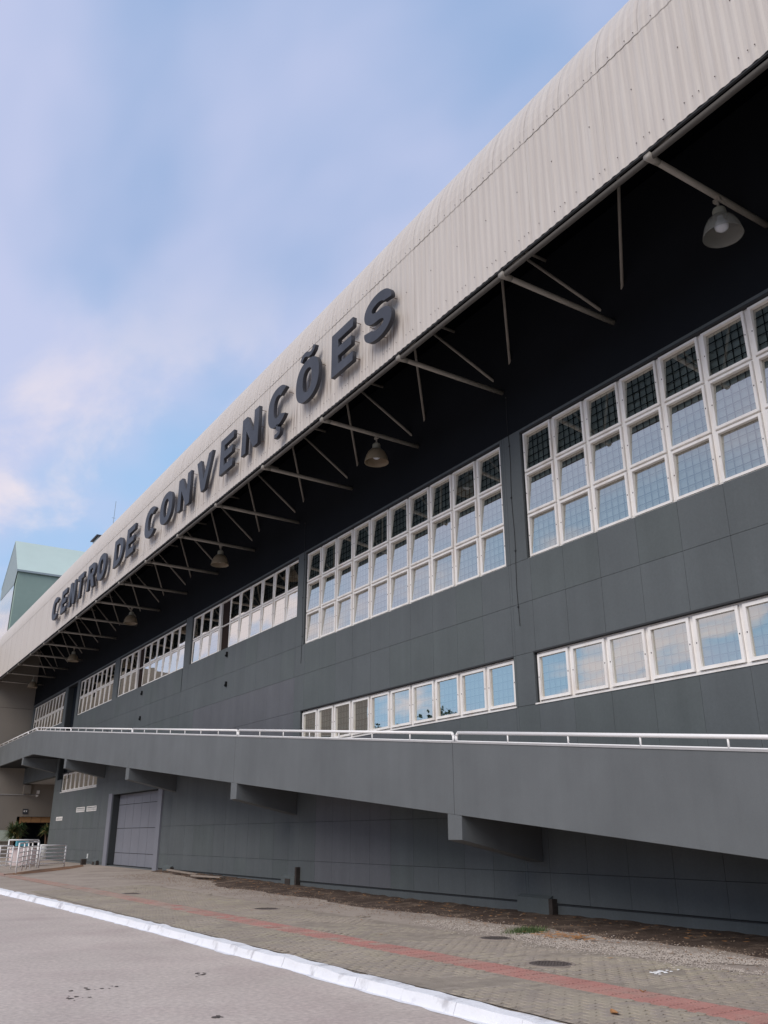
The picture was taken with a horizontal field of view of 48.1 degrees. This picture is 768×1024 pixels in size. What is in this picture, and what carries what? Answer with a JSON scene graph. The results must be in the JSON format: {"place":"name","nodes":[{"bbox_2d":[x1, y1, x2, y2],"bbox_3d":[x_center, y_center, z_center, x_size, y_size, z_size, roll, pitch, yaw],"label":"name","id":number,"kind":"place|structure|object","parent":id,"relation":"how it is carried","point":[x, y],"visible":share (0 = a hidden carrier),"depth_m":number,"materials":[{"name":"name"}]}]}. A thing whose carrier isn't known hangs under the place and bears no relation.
{"place":"outdoors","nodes":[
{"label":"outdoors","id":0,"kind":"place"},
{"bbox_2d":[0,895,475,1023],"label":"road","id":1,"kind":"structure","parent":0,"point":[59,966],"depth_m":10.44,"materials":[{"name":"grey asphalt"}]},
{"bbox_2d":[0,888,563,1023],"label":"kerb","id":2,"kind":"structure","parent":1,"relation":"on","point":[474,1011],"depth_m":10.82,"materials":[{"name":"white paint"}]},
{"bbox_2d":[0,0,628,597],"label":"sky","id":3,"kind":"structure","parent":0,"point":[186,186],"materials":[{"name":"blue"}]},
{"bbox_2d":[0,858,767,1023],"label":"pavement","id":4,"kind":"structure","parent":0,"point":[586,989],"depth_m":12.12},
{"bbox_2d":[0,845,13,868],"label":"railing","id":5,"kind":"object","parent":4,"relation":"on","point":[11,857],"visible":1,"depth_m":39.30,"materials":[{"name":"white metal"}]},
{"bbox_2d":[1,820,25,858],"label":"potted palm","id":6,"kind":"object","parent":4,"relation":"on","point":[13,830],"visible":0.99,"depth_m":55.95,"materials":[{"name":"green plant"}]},
{"bbox_2d":[16,820,27,846],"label":"potted palm","id":7,"kind":"object","parent":4,"relation":"on","point":[23,828],"visible":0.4,"depth_m":58.50,"materials":[{"name":"green plant"}]},
{"bbox_2d":[5,839,39,866],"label":"railing","id":8,"kind":"object","parent":4,"relation":"on","point":[20,840],"visible":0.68,"depth_m":42.06,"materials":[{"name":"white metal"}]},
{"bbox_2d":[9,847,39,865],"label":"counter","id":9,"kind":"object","parent":4,"relation":"on","point":[15,852],"visible":0.41,"depth_m":43.89,"materials":[{"name":"white paint"}]},
{"bbox_2d":[15,841,28,845],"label":"plastic crate","id":10,"kind":"object","parent":9,"relation":"on","point":[17,843],"visible":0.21,"depth_m":44.12,"materials":[{"name":"blue plastic"}]},
{"bbox_2d":[40,844,46,858],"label":"plant pot","id":11,"kind":"object","parent":4,"relation":"on","point":[43,847],"visible":0.41,"depth_m":54.70,"materials":[{"name":"ceramic"}]},
{"bbox_2d":[36,822,49,843],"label":"potted palm","id":12,"kind":"object","parent":11,"relation":"in","point":[45,830],"visible":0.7,"depth_m":55.13,"materials":[{"name":"green plant"}]},
{"bbox_2d":[5,865,82,874],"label":"soil","id":13,"kind":"structure","parent":4,"relation":"on","point":[50,869],"depth_m":38.71,"materials":[{"name":"brown soil"}]},
{"bbox_2d":[15,841,39,872],"bbox_3d":[-15.944,15.316,38.295,0.269,1.222,5.284,4,-21,-11],"label":"railing","id":14,"kind":"object","parent":13,"relation":"on","point":[27,855],"visible":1,"depth_m":39.06,"materials":[{"name":"white metal"}]},
{"bbox_2d":[38,844,66,867],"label":"railing","id":15,"kind":"object","parent":13,"relation":"on","point":[64,855],"visible":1,"depth_m":41.25,"materials":[{"name":"white metal"}]},
{"bbox_2d":[80,859,86,864],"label":"block","id":16,"kind":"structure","parent":4,"relation":"on","point":[82,861],"depth_m":44.39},
{"bbox_2d":[253,908,279,909],"bbox_3d":[-2.634,8.885,19.258,0.640,0.021,0.640,12,-24,-30],"label":"manhole cover","id":17,"kind":"object","parent":4,"relation":"on","point":[265,908],"visible":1,"depth_m":19.20,"materials":[{"name":"grey metal"}]},
{"bbox_2d":[0,727,767,861],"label":"access ramp","id":18,"kind":"structure","parent":4,"relation":"on","point":[508,798],"depth_m":16.90,"materials":[{"name":"concrete"}]},
{"bbox_2d":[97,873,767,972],"bbox_3d":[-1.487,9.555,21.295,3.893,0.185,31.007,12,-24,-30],"label":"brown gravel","id":19,"kind":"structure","parent":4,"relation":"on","point":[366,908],"depth_m":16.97,"materials":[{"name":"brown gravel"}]},
{"bbox_2d":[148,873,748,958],"bbox_3d":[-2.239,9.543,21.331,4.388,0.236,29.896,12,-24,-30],"label":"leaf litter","id":20,"kind":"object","parent":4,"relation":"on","point":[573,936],"visible":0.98,"depth_m":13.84,"materials":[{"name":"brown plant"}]},
{"bbox_2d":[151,869,767,958],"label":"soil","id":21,"kind":"structure","parent":4,"relation":"on","point":[755,944],"depth_m":16.33,"materials":[{"name":"brown soil"}]},
{"bbox_2d":[166,869,197,874],"bbox_3d":[-7.603,13.636,32.562,1.500,0.046,0.220,-5,-20,29],"label":"plank","id":22,"kind":"object","parent":21,"relation":"on","point":[185,872],"visible":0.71,"depth_m":32.52,"materials":[{"name":"beige wood"}]},
{"bbox_2d":[190,875,223,877],"bbox_3d":[-6.124,12.618,29.775,1.500,0.046,0.220,-14,-25,35],"label":"plank","id":23,"kind":"object","parent":21,"relation":"on","point":[206,876],"visible":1,"depth_m":29.64,"materials":[{"name":"beige wood"}]},
{"bbox_2d":[157,872,767,971],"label":"pale crumbs","id":24,"kind":"object","parent":4,"relation":"on","point":[481,919],"visible":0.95,"depth_m":17.09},
{"bbox_2d":[478,936,513,940],"bbox_3d":[1.778,6.777,13.677,0.580,0.021,0.580,12,-24,-30],"label":"manhole cover","id":25,"kind":"object","parent":4,"relation":"on","point":[497,938],"visible":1,"depth_m":13.60,"materials":[{"name":"grey metal"}]},
{"bbox_2d":[502,924,549,934],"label":"grass","id":26,"kind":"structure","parent":4,"relation":"on","point":[528,929],"depth_m":14.48,"materials":[{"name":"green plant"}]},
{"bbox_2d":[526,960,575,967],"bbox_3d":[2.132,5.783,11.005,0.640,0.021,0.640,12,-24,-30],"label":"manhole cover","id":27,"kind":"object","parent":4,"relation":"on","point":[550,964],"visible":1,"depth_m":10.93,"materials":[{"name":"grey metal"}]},
{"bbox_2d":[650,969,679,973],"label":"cement crumbs","id":28,"kind":"object","parent":4,"relation":"on","point":[658,971],"visible":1,"depth_m":10.30,"materials":[{"name":"white concrete"}]},
{"bbox_2d":[384,919,767,980],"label":"gravel","id":29,"kind":"structure","parent":0,"point":[628,947],"depth_m":12.23,"materials":[{"name":"grey gravel"}]},
{"label":"ground","id":30,"kind":"structure","parent":0,"visible":0},
{"bbox_2d":[0,652,54,856],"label":"entrance block","id":31,"kind":"structure","parent":30,"relation":"on","point":[17,795],"depth_m":63.94,"materials":[{"name":"beige paint"}]},
{"bbox_2d":[0,541,84,637],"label":"green building","id":32,"kind":"structure","parent":30,"relation":"on","point":[34,573],"depth_m":88.57,"materials":[{"name":"green paint"}]},
{"bbox_2d":[0,0,767,935],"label":"building","id":33,"kind":"structure","parent":30,"relation":"on","point":[550,390],"depth_m":20.00,"materials":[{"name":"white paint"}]},
{"bbox_2d":[27,676,37,687],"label":"pendant lamp","id":34,"kind":"object","parent":33,"relation":"hanging from","point":[32,684],"visible":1,"depth_m":59.92,"materials":[{"name":"grey metal"}]},
{"bbox_2d":[33,690,65,730],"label":"window","id":35,"kind":"structure","parent":33,"relation":"in","point":[49,713],"depth_m":60.35,"materials":[{"name":"white paint"}]},
{"bbox_2d":[67,648,78,661],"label":"pendant lamp","id":36,"kind":"object","parent":33,"relation":"hanging from","point":[73,657],"visible":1,"depth_m":50.93,"materials":[{"name":"grey metal"}]},
{"bbox_2d":[60,771,96,792],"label":"window","id":37,"kind":"structure","parent":33,"relation":"in","point":[73,781],"depth_m":50.70,"materials":[{"name":"white paint"}]},
{"bbox_2d":[90,534,100,542],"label":"rooftop vent","id":38,"kind":"object","parent":33,"relation":"on","point":[95,538],"visible":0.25,"depth_m":52.46,"materials":[{"name":"metal"}]},
{"bbox_2d":[78,661,115,714],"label":"window","id":39,"kind":"structure","parent":33,"relation":"in","point":[96,689],"depth_m":50.69,"materials":[{"name":"white paint"}]},
{"bbox_2d":[123,608,137,624],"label":"pendant lamp","id":40,"kind":"object","parent":33,"relation":"hanging from","point":[130,619],"visible":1,"depth_m":41.90,"materials":[{"name":"grey metal"}]},
{"bbox_2d":[114,790,157,868],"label":"sliding door","id":41,"kind":"structure","parent":33,"relation":"in","point":[134,845],"depth_m":40.79,"materials":[{"name":"grey metal"}]},
{"bbox_2d":[118,621,186,696],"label":"window","id":42,"kind":"structure","parent":33,"relation":"in","point":[162,656],"depth_m":42.50,"materials":[{"name":"white paint"}]},
{"bbox_2d":[211,545,228,567],"bbox_3d":[-6.290,1.665,33.066,0.680,0.785,0.680,12,-24,-30],"label":"pendant lamp","id":43,"kind":"object","parent":33,"relation":"hanging from","point":[219,560],"visible":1,"depth_m":32.92,"materials":[{"name":"grey metal"}]},
{"bbox_2d":[52,288,396,620],"bbox_3d":[-9.113,0.364,34.443,0.302,1.978,35.306,12,-24,-30],"label":"lettering","id":44,"kind":"object","parent":33,"relation":"attached to","point":[251,431],"visible":1,"depth_m":26.58,"materials":[{"name":"metal"}]},
{"bbox_2d":[191,557,298,663],"bbox_3d":[-5.698,4.181,34.094,0.216,2.175,10.500,12,-24,-30],"label":"window","id":45,"kind":"structure","parent":33,"relation":"in","point":[270,601],"depth_m":33.46,"materials":[{"name":"glass"}]},
{"bbox_2d":[364,437,388,466],"bbox_3d":[-0.210,-1.741,24.044,0.680,0.785,0.680,12,-24,-30],"label":"pendant lamp","id":46,"kind":"object","parent":33,"relation":"hanging from","point":[376,455],"visible":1,"depth_m":23.98,"materials":[{"name":"grey metal"}]},
{"bbox_2d":[305,444,505,643],"bbox_3d":[0.183,1.383,25.182,0.216,3.235,10.550,12,-24,-30],"label":"window","id":47,"kind":"structure","parent":33,"relation":"in","point":[447,533],"depth_m":24.25,"materials":[{"name":"glass"}]},
{"bbox_2d":[300,656,516,737],"bbox_3d":[0.198,5.436,23.643,0.225,1.165,10.680,12,-24,-30],"label":"window","id":48,"kind":"structure","parent":33,"relation":"in","point":[489,687],"depth_m":22.42,"materials":[{"name":"white paint"}]},
{"bbox_2d":[519,292,767,556],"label":"window","id":49,"kind":"structure","parent":33,"relation":"in","point":[691,418],"depth_m":17.40,"materials":[{"name":"glass"}]},
{"bbox_2d":[533,591,767,704],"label":"window","id":50,"kind":"structure","parent":33,"relation":"in","point":[733,634],"depth_m":16.19,"materials":[{"name":"glass"}]},
{"bbox_2d":[712,196,728,232],"bbox_3d":[5.870,-5.146,15.022,0.680,0.785,0.680,12,-24,-30],"label":"pendant lamp","id":51,"kind":"object","parent":33,"relation":"hanging from","point":[720,215],"visible":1,"depth_m":14.96,"materials":[{"name":"grey metal"}]}
]}

